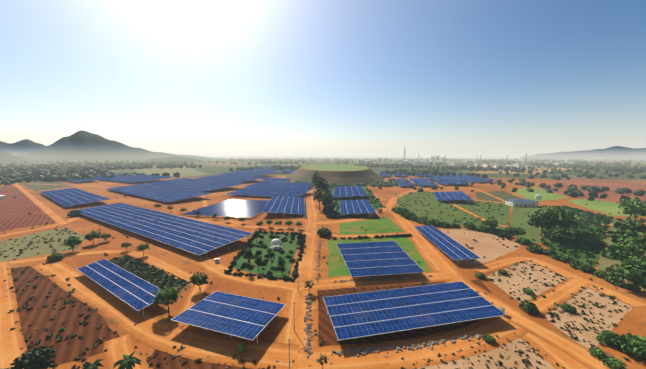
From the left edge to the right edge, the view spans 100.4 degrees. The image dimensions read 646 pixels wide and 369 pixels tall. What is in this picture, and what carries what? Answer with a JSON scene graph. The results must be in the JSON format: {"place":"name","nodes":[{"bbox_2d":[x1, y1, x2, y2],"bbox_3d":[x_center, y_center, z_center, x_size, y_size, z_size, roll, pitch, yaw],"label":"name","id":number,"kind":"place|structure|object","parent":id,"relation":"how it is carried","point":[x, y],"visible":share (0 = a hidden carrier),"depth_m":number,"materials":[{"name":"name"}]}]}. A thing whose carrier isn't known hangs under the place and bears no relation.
{"place":"outdoors","nodes":[
{"label":"outdoors","id":0,"kind":"place"},
{"bbox_2d":[0,262,26,368],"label":"road","id":1,"kind":"structure","parent":0,"point":[12,342],"depth_m":72.98,"materials":[{"name":"soil"}]},
{"bbox_2d":[0,150,33,163],"bbox_3d":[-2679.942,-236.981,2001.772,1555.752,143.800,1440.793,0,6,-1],"label":"mountain","id":2,"kind":"structure","parent":0,"point":[6,157],"depth_m":1847.58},
{"bbox_2d":[0,139,44,154],"bbox_3d":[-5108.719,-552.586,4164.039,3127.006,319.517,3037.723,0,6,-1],"label":"mountain","id":3,"kind":"structure","parent":0,"point":[23,146],"depth_m":3858.13,"materials":[{"name":"stone"}]},
{"bbox_2d":[13,183,68,224],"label":"road","id":4,"kind":"structure","parent":0,"point":[58,219],"depth_m":239.57,"materials":[{"name":"soil"}]},
{"bbox_2d":[0,216,81,236],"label":"road","id":5,"kind":"structure","parent":0,"point":[72,219],"depth_m":169.99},
{"bbox_2d":[0,250,202,286],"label":"road","id":6,"kind":"structure","parent":0,"point":[160,263],"depth_m":117.79,"materials":[{"name":"soil"}]},
{"bbox_2d":[16,130,223,161],"bbox_3d":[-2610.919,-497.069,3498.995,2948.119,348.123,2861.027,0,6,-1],"label":"mountain","id":7,"kind":"structure","parent":0,"point":[81,145],"depth_m":2743.14,"materials":[{"name":"stone"}]},
{"bbox_2d":[103,333,152,368],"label":"road","id":8,"kind":"structure","parent":0,"point":[118,348],"depth_m":62.89,"materials":[{"name":"soil"}]},
{"bbox_2d":[32,260,299,368],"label":"road","id":9,"kind":"structure","parent":0,"point":[150,327],"depth_m":68.52,"materials":[{"name":"soil"}]},
{"bbox_2d":[136,157,202,162],"bbox_3d":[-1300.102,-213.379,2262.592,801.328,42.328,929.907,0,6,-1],"label":"field","id":10,"kind":"structure","parent":0,"point":[173,159],"depth_m":2060.37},
{"bbox_2d":[161,284,209,337],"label":"road","id":11,"kind":"structure","parent":0,"point":[195,295],"depth_m":81.73,"materials":[{"name":"soil"}]},
{"bbox_2d":[81,214,300,292],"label":"road","id":12,"kind":"structure","parent":0,"point":[208,264],"depth_m":111.40,"materials":[{"name":"soil"}]},
{"bbox_2d":[167,213,310,230],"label":"road","id":13,"kind":"structure","parent":0,"point":[255,227],"depth_m":174.64,"materials":[{"name":"soil"}]},
{"bbox_2d":[232,233,297,277],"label":"garden lawn","id":14,"kind":"structure","parent":0,"point":[287,246],"depth_m":122.63,"materials":[{"name":"green plant"}]},
{"bbox_2d":[274,190,319,368],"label":"road","id":15,"kind":"structure","parent":0,"point":[308,263],"depth_m":85.80,"materials":[{"name":"soil"}]},
{"bbox_2d":[0,192,638,368],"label":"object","id":16,"kind":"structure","parent":0,"point":[99,341],"depth_m":76.31,"materials":[{"name":"green plant"}]},
{"bbox_2d":[0,157,645,368],"bbox_3d":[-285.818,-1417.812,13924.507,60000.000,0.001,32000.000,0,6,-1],"label":"ground","id":17,"kind":"structure","parent":0,"point":[633,321],"depth_m":177.56,"materials":[{"name":"soil"}]},
{"bbox_2d":[0,185,54,231],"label":"plowed field","id":18,"kind":"structure","parent":17,"relation":"on","point":[14,212],"depth_m":218.53,"materials":[{"name":"soil"}]},
{"bbox_2d":[10,346,55,368],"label":"dark bush","id":19,"kind":"object","parent":17,"relation":"on","point":[34,358],"visible":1,"depth_m":57.65,"materials":[{"name":"green plant"}]},
{"bbox_2d":[0,227,82,259],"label":"scrub","id":20,"kind":"object","parent":17,"relation":"on","point":[50,240],"visible":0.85,"depth_m":140.97,"materials":[{"name":"green plant"}]},
{"bbox_2d":[0,227,84,261],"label":"field scrub","id":21,"kind":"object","parent":17,"relation":"on","point":[43,248],"visible":0.85,"depth_m":137.73,"materials":[{"name":"soil"}]},
{"bbox_2d":[19,181,71,190],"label":"grey green field","id":22,"kind":"structure","parent":17,"relation":"on","point":[35,185],"depth_m":419.94,"materials":[{"name":"plant"}]},
{"bbox_2d":[9,274,88,349],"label":"scrub","id":23,"kind":"object","parent":17,"relation":"on","point":[62,328],"visible":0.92,"depth_m":75.16,"materials":[{"name":"green plant"}]},
{"bbox_2d":[4,263,117,366],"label":"scrub","id":24,"kind":"object","parent":17,"relation":"on","point":[53,363],"visible":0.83,"depth_m":79.27,"materials":[{"name":"green plant"}]},
{"bbox_2d":[11,265,119,367],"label":"field","id":25,"kind":"structure","parent":17,"relation":"on","point":[69,314],"depth_m":74.85,"materials":[{"name":"brown soil"}]},
{"bbox_2d":[62,235,82,250],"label":"tree","id":26,"kind":"object","parent":17,"relation":"on","point":[72,241],"visible":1,"depth_m":128.37,"materials":[{"name":"green plant"}]},
{"bbox_2d":[40,188,109,207],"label":"solar array","id":27,"kind":"object","parent":17,"relation":"on","point":[69,196],"visible":1,"depth_m":279.26,"materials":[{"name":"blue glass"}]},
{"bbox_2d":[0,162,151,174],"bbox_3d":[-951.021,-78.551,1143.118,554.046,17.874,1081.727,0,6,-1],"label":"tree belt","id":28,"kind":"object","parent":17,"relation":"on","point":[138,165],"visible":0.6,"depth_m":1088.38,"materials":[{"name":"green plant"}]},
{"bbox_2d":[81,359,103,368],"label":"palm","id":29,"kind":"object","parent":17,"relation":"on","point":[90,365],"visible":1,"depth_m":54.26,"materials":[{"name":"green plant"}]},
{"bbox_2d":[77,259,164,314],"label":"solar array","id":30,"kind":"object","parent":17,"relation":"on","point":[135,292],"visible":0.9,"depth_m":90.38,"materials":[{"name":"blue glass"}]},
{"bbox_2d":[113,351,141,368],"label":"palm","id":31,"kind":"object","parent":17,"relation":"on","point":[128,361],"visible":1,"depth_m":54.78,"materials":[{"name":"green plant"}]},
{"bbox_2d":[86,173,171,182],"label":"solar array","id":32,"kind":"object","parent":17,"relation":"on","point":[130,179],"visible":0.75,"depth_m":503.95,"materials":[{"name":"blue glass"}]},
{"bbox_2d":[109,255,187,289],"bbox_3d":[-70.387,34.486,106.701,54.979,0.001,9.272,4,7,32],"label":"shrubs","id":33,"kind":"object","parent":17,"relation":"on","point":[155,279],"visible":0.17,"depth_m":103.99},
{"bbox_2d":[108,254,190,290],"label":"field","id":34,"kind":"structure","parent":17,"relation":"on","point":[141,269],"depth_m":105.12,"materials":[{"name":"green plant"}]},
{"bbox_2d":[106,184,211,202],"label":"solar array","id":35,"kind":"object","parent":17,"relation":"on","point":[164,194],"visible":0.98,"depth_m":310.40,"materials":[{"name":"blue glass"}]},
{"bbox_2d":[78,202,253,256],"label":"solar array","id":36,"kind":"object","parent":17,"relation":"on","point":[197,237],"visible":1,"depth_m":158.91,"materials":[{"name":"blue glass"}]},
{"bbox_2d":[152,285,182,312],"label":"tree","id":37,"kind":"object","parent":17,"relation":"on","point":[167,295],"visible":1,"depth_m":76.88,"materials":[{"name":"green plant"}]},
{"bbox_2d":[133,167,207,178],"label":"tan field","id":38,"kind":"structure","parent":17,"relation":"on","point":[185,172],"depth_m":804.38,"materials":[{"name":"soil"}]},
{"bbox_2d":[144,178,243,191],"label":"solar array","id":39,"kind":"object","parent":17,"relation":"on","point":[199,185],"visible":1,"depth_m":393.40,"materials":[{"name":"blue glass"}]},
{"bbox_2d":[147,349,249,368],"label":"brown field","id":40,"kind":"structure","parent":17,"relation":"on","point":[174,363],"depth_m":59.05,"materials":[{"name":"soil"}]},
{"bbox_2d":[189,271,208,290],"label":"tree","id":41,"kind":"object","parent":17,"relation":"on","point":[198,279],"visible":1,"depth_m":90.10,"materials":[{"name":"green plant"}]},
{"bbox_2d":[147,346,275,368],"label":"scrub","id":42,"kind":"object","parent":17,"relation":"on","point":[186,360],"visible":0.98,"depth_m":59.95,"materials":[{"name":"green plant"}]},
{"bbox_2d":[200,195,249,227],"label":"road","id":43,"kind":"structure","parent":17,"relation":"on","point":[204,202],"depth_m":193.94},
{"bbox_2d":[184,199,268,218],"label":"solar array","id":44,"kind":"object","parent":17,"relation":"on","point":[240,208],"visible":0.92,"depth_m":220.44,"materials":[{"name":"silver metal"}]},
{"bbox_2d":[171,291,285,343],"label":"solar array","id":45,"kind":"object","parent":17,"relation":"on","point":[248,318],"visible":0.92,"depth_m":72.58,"materials":[{"name":"blue glass"}]},
{"bbox_2d":[197,174,267,182],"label":"solar array","id":46,"kind":"object","parent":17,"relation":"on","point":[234,178],"visible":0.92,"depth_m":500.24,"materials":[{"name":"blue glass"}]},
{"bbox_2d":[219,170,275,175],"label":"solar array","id":47,"kind":"object","parent":17,"relation":"on","point":[250,173],"visible":0.75,"depth_m":641.19,"materials":[{"name":"blue glass"}]},
{"bbox_2d":[227,185,314,196],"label":"solar array","id":48,"kind":"object","parent":17,"relation":"on","point":[257,190],"visible":1,"depth_m":318.42,"materials":[{"name":"blue glass"}]},
{"bbox_2d":[243,181,313,186],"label":"solar array","id":49,"kind":"object","parent":17,"relation":"on","point":[275,183],"visible":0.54,"depth_m":395.02,"materials":[{"name":"blue glass"}]},
{"bbox_2d":[262,196,304,217],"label":"solar array","id":50,"kind":"object","parent":17,"relation":"on","point":[285,204],"visible":1,"depth_m":229.51,"materials":[{"name":"blue glass"}]},
{"bbox_2d":[114,319,499,368],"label":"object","id":51,"kind":"object","parent":17,"relation":"on","point":[180,354],"visible":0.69,"depth_m":62.13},
{"bbox_2d":[303,293,313,358],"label":"rocks","id":52,"kind":"object","parent":17,"relation":"on","point":[308,325],"visible":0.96,"depth_m":72.32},
{"bbox_2d":[0,158,645,182],"bbox_3d":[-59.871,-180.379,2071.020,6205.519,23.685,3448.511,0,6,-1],"label":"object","id":53,"kind":"object","parent":17,"relation":"on","point":[19,174],"visible":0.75,"depth_m":901.08,"materials":[{"name":"green plant"}]},
{"bbox_2d":[286,164,384,184],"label":"flat-topped hill","id":54,"kind":"structure","parent":17,"relation":"on","point":[339,173],"depth_m":478.28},
{"bbox_2d":[279,181,418,186],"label":"mound shrubs","id":55,"kind":"object","parent":17,"relation":"on","point":[384,183],"visible":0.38,"depth_m":414.79,"materials":[{"name":"plant"}]},
{"bbox_2d":[328,185,382,217],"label":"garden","id":56,"kind":"object","parent":17,"relation":"on","point":[357,198],"visible":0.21,"depth_m":277.76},
{"bbox_2d":[333,185,367,197],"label":"solar array","id":57,"kind":"object","parent":56,"relation":"on","point":[347,191],"visible":0.94,"depth_m":317.69,"materials":[{"name":"blue glass"}]},
{"bbox_2d":[328,185,384,216],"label":"garden shrubs","id":58,"kind":"object","parent":56,"relation":"on","point":[372,198],"visible":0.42,"depth_m":279.58,"materials":[{"name":"green plant"}]},
{"bbox_2d":[340,199,375,216],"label":"solar array","id":59,"kind":"object","parent":56,"relation":"on","point":[357,207],"visible":0.96,"depth_m":222.62,"materials":[{"name":"blue glass"}]},
{"bbox_2d":[307,230,412,237],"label":"dirt path","id":60,"kind":"structure","parent":17,"relation":"on","point":[338,235],"depth_m":156.81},
{"bbox_2d":[327,236,431,277],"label":"lawn","id":61,"kind":"structure","parent":17,"relation":"on","point":[336,266],"depth_m":126.39,"materials":[{"name":"plant"}]},
{"bbox_2d":[337,241,423,278],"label":"solar array","id":62,"kind":"object","parent":61,"relation":"on","point":[368,259],"visible":0.98,"depth_m":109.69,"materials":[{"name":"blue glass"}]},
{"bbox_2d":[333,275,432,282],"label":"rubble border","id":63,"kind":"object","parent":17,"relation":"on","point":[390,279],"visible":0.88,"depth_m":99.08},
{"bbox_2d":[312,188,473,223],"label":"dirt road","id":64,"kind":"structure","parent":17,"relation":"on","point":[392,201],"depth_m":218.39,"materials":[{"name":"soil"}]},
{"bbox_2d":[317,279,491,345],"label":"soil plot","id":65,"kind":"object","parent":17,"relation":"on","point":[326,330],"depth_m":71.82,"materials":[{"name":"brown soil"}]},
{"bbox_2d":[323,281,505,340],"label":"solar array","id":66,"kind":"object","parent":65,"relation":"on","point":[359,315],"visible":1,"depth_m":75.08,"materials":[{"name":"blue glass"}]},
{"bbox_2d":[336,334,482,356],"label":"rocks","id":67,"kind":"object","parent":17,"relation":"on","point":[441,341],"visible":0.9,"depth_m":63.84,"materials":[{"name":"stone"}]},
{"bbox_2d":[409,178,438,186],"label":"solar array","id":68,"kind":"object","parent":17,"relation":"on","point":[423,182],"visible":0.96,"depth_m":442.90,"materials":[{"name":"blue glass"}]},
{"bbox_2d":[414,225,480,264],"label":"solar array","id":69,"kind":"object","parent":17,"relation":"on","point":[450,247],"visible":0.98,"depth_m":130.96,"materials":[{"name":"blue glass"}]},
{"bbox_2d":[425,176,470,185],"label":"solar array","id":70,"kind":"object","parent":17,"relation":"on","point":[450,180],"visible":0.92,"depth_m":462.81,"materials":[{"name":"blue glass"}]},
{"bbox_2d":[323,154,577,167],"bbox_3d":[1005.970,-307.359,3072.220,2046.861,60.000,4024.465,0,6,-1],"label":"city","id":71,"kind":"object","parent":17,"relation":"on","point":[435,159],"visible":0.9,"depth_m":1412.90,"materials":[{"name":"white paint"}]},
{"bbox_2d":[431,173,496,182],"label":"solar array","id":72,"kind":"object","parent":17,"relation":"on","point":[468,178],"visible":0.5,"depth_m":512.41,"materials":[{"name":"blue glass"}]},
{"bbox_2d":[378,178,553,191],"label":"trees","id":73,"kind":"object","parent":17,"relation":"on","point":[528,187],"visible":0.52,"depth_m":415.99,"materials":[{"name":"green plant"}]},
{"bbox_2d":[440,227,519,266],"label":"sandy field","id":74,"kind":"structure","parent":17,"relation":"on","point":[488,246],"depth_m":139.33,"materials":[{"name":"sand"}]},
{"bbox_2d":[414,338,554,368],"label":"sandy field","id":75,"kind":"structure","parent":17,"relation":"on","point":[532,357],"depth_m":60.20,"materials":[{"name":"sand"}]},
{"bbox_2d":[401,333,564,368],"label":"shrubs","id":76,"kind":"object","parent":75,"relation":"on","point":[462,356],"visible":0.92,"depth_m":60.86,"materials":[{"name":"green plant"}]},
{"bbox_2d":[385,207,588,368],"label":"dirt road","id":77,"kind":"structure","parent":17,"relation":"on","point":[434,257],"depth_m":95.81,"materials":[{"name":"soil"}]},
{"bbox_2d":[475,191,521,201],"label":"field olive","id":78,"kind":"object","parent":17,"relation":"on","point":[503,195],"visible":0.62,"depth_m":305.34,"materials":[{"name":"plant"}]},
{"bbox_2d":[467,165,566,173],"bbox_3d":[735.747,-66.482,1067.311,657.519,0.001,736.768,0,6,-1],"label":"buildings","id":79,"kind":"structure","parent":17,"relation":"on","point":[526,171],"depth_m":804.45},
{"bbox_2d":[505,199,537,206],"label":"building","id":80,"kind":"structure","parent":17,"relation":"on","point":[520,202],"depth_m":244.20,"materials":[{"name":"white paint"}]},
{"bbox_2d":[509,206,542,243],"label":"striped field","id":81,"kind":"structure","parent":17,"relation":"on","point":[519,217],"depth_m":185.56,"materials":[{"name":"plant"}]},
{"bbox_2d":[487,262,565,302],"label":"field","id":82,"kind":"structure","parent":17,"relation":"on","point":[515,279],"depth_m":98.96,"materials":[{"name":"soil"}]},
{"bbox_2d":[487,260,566,300],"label":"shrubs","id":83,"kind":"object","parent":82,"relation":"on","point":[529,278],"visible":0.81,"depth_m":100.01,"materials":[{"name":"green plant"}]},
{"bbox_2d":[489,261,563,301],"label":"pale scrub","id":84,"kind":"object","parent":17,"relation":"on","point":[532,297],"visible":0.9,"depth_m":97.06,"materials":[{"name":"green plant"}]},
{"bbox_2d":[518,301,539,313],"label":"bush","id":85,"kind":"object","parent":17,"relation":"on","point":[529,306],"visible":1,"depth_m":78.59,"materials":[{"name":"green plant"}]},
{"bbox_2d":[510,187,567,200],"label":"lime field","id":86,"kind":"structure","parent":17,"relation":"on","point":[524,193],"depth_m":321.18,"materials":[{"name":"plant"}]},
{"bbox_2d":[528,206,576,238],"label":"tree","id":87,"kind":"object","parent":17,"relation":"on","point":[549,217],"visible":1,"depth_m":143.84,"materials":[{"name":"green plant"}]},
{"bbox_2d":[490,165,645,179],"bbox_3d":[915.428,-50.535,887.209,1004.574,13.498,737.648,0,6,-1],"label":"trees","id":88,"kind":"object","parent":17,"relation":"on","point":[586,173],"visible":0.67,"depth_m":709.95,"materials":[{"name":"green plant"}]},
{"bbox_2d":[540,205,613,265],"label":"dense crop","id":89,"kind":"object","parent":17,"relation":"on","point":[590,218],"visible":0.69,"depth_m":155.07,"materials":[{"name":"green plant"}]},
{"bbox_2d":[523,182,645,204],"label":"trees","id":90,"kind":"object","parent":17,"relation":"on","point":[592,190],"visible":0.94,"depth_m":332.05,"materials":[{"name":"green plant"}]},
{"bbox_2d":[542,287,631,347],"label":"field","id":91,"kind":"structure","parent":17,"relation":"on","point":[578,316],"depth_m":76.73,"materials":[{"name":"soil"}]},
{"bbox_2d":[547,285,628,349],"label":"shrubs","id":92,"kind":"object","parent":91,"relation":"on","point":[612,324],"visible":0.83,"depth_m":78.40,"materials":[{"name":"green plant"}]},
{"bbox_2d":[577,229,597,241],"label":"tree","id":93,"kind":"object","parent":17,"relation":"on","point":[586,233],"visible":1,"depth_m":140.35,"materials":[{"name":"green plant"}]},
{"bbox_2d":[537,178,645,203],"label":"red field","id":94,"kind":"structure","parent":17,"relation":"on","point":[613,196],"depth_m":393.13,"materials":[{"name":"soil"}]},
{"bbox_2d":[568,199,645,216],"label":"lime field","id":95,"kind":"structure","parent":17,"relation":"on","point":[607,208],"depth_m":244.52,"materials":[{"name":"plant"}]},
{"bbox_2d":[596,330,622,347],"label":"bush","id":96,"kind":"object","parent":17,"relation":"on","point":[606,336],"visible":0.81,"depth_m":65.28,"materials":[{"name":"green plant"}]},
{"bbox_2d":[601,357,626,368],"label":"bush","id":97,"kind":"object","parent":17,"relation":"on","point":[613,363],"visible":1,"depth_m":57.68,"materials":[{"name":"green plant"}]},
{"bbox_2d":[597,218,645,290],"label":"field","id":98,"kind":"structure","parent":17,"relation":"on","point":[604,263],"depth_m":116.81,"materials":[{"name":"beige plant"}]},
{"bbox_2d":[605,264,640,287],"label":"tree","id":99,"kind":"object","parent":17,"relation":"on","point":[622,272],"visible":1,"depth_m":91.91,"materials":[{"name":"green plant"}]},
{"bbox_2d":[603,239,643,266],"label":"tree","id":100,"kind":"object","parent":17,"relation":"on","point":[616,250],"visible":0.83,"depth_m":105.21,"materials":[{"name":"green plant"}]},
{"bbox_2d":[604,226,645,242],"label":"tree","id":101,"kind":"object","parent":17,"relation":"on","point":[616,234],"visible":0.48,"depth_m":122.20,"materials":[{"name":"green plant"}]},
{"bbox_2d":[611,215,645,231],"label":"tree","id":102,"kind":"object","parent":17,"relation":"on","point":[629,223],"visible":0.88,"depth_m":141.54,"materials":[{"name":"green plant"}]},
{"bbox_2d":[613,234,645,257],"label":"tree","id":103,"kind":"object","parent":17,"relation":"on","point":[641,241],"visible":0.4,"depth_m":113.01,"materials":[{"name":"green plant"}]},
{"bbox_2d":[614,333,645,359],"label":"bush","id":104,"kind":"object","parent":17,"relation":"on","point":[637,344],"visible":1,"depth_m":61.70,"materials":[{"name":"green plant"}]},
{"bbox_2d":[616,255,645,277],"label":"tree","id":105,"kind":"object","parent":17,"relation":"on","point":[639,264],"visible":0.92,"depth_m":94.36,"materials":[{"name":"green plant"}]},
{"bbox_2d":[618,198,645,220],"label":"tree","id":106,"kind":"object","parent":17,"relation":"on","point":[635,208],"visible":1,"depth_m":170.59,"materials":[{"name":"green plant"}]},
{"bbox_2d":[0,0,645,156],"label":"sky","id":107,"kind":"structure","parent":0,"point":[204,78],"materials":[{"name":"blue"}]},
{"bbox_2d":[339,217,402,234],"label":"lawn","id":108,"kind":"structure","parent":0,"point":[380,225],"depth_m":172.50,"materials":[{"name":"plant"}]},
{"bbox_2d":[300,271,453,290],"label":"road","id":109,"kind":"structure","parent":0,"point":[329,283],"depth_m":98.89,"materials":[{"name":"soil"}]},
{"bbox_2d":[298,316,528,368],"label":"road","id":110,"kind":"structure","parent":0,"point":[501,328],"depth_m":63.26,"materials":[{"name":"soil"}]},
{"bbox_2d":[394,191,510,229],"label":"green field","id":111,"kind":"structure","parent":0,"point":[459,214],"depth_m":230.85,"materials":[{"name":"plant"}]},
{"bbox_2d":[395,192,503,224],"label":"shrubs","id":112,"kind":"object","parent":111,"relation":"on","point":[450,206],"visible":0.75,"depth_m":241.51,"materials":[{"name":"green plant"}]},
{"bbox_2d":[433,191,472,203],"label":"solar array","id":113,"kind":"object","parent":111,"relation":"on","point":[454,195],"visible":0.94,"depth_m":285.19,"materials":[{"name":"blue glass"}]},
{"bbox_2d":[469,256,645,306],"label":"road","id":114,"kind":"structure","parent":0,"point":[493,265],"depth_m":107.45,"materials":[{"name":"soil"}]},
{"bbox_2d":[508,315,609,368],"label":"road","id":115,"kind":"structure","parent":0,"point":[578,352],"depth_m":66.26,"materials":[{"name":"soil"}]},
{"bbox_2d":[529,277,591,314],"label":"road","id":116,"kind":"structure","parent":0,"point":[565,289],"depth_m":88.79,"materials":[{"name":"soil"}]},
{"bbox_2d":[520,146,645,159],"bbox_3d":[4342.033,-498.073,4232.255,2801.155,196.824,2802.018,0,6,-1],"label":"hills","id":117,"kind":"structure","parent":0,"point":[618,153],"depth_m":3728.93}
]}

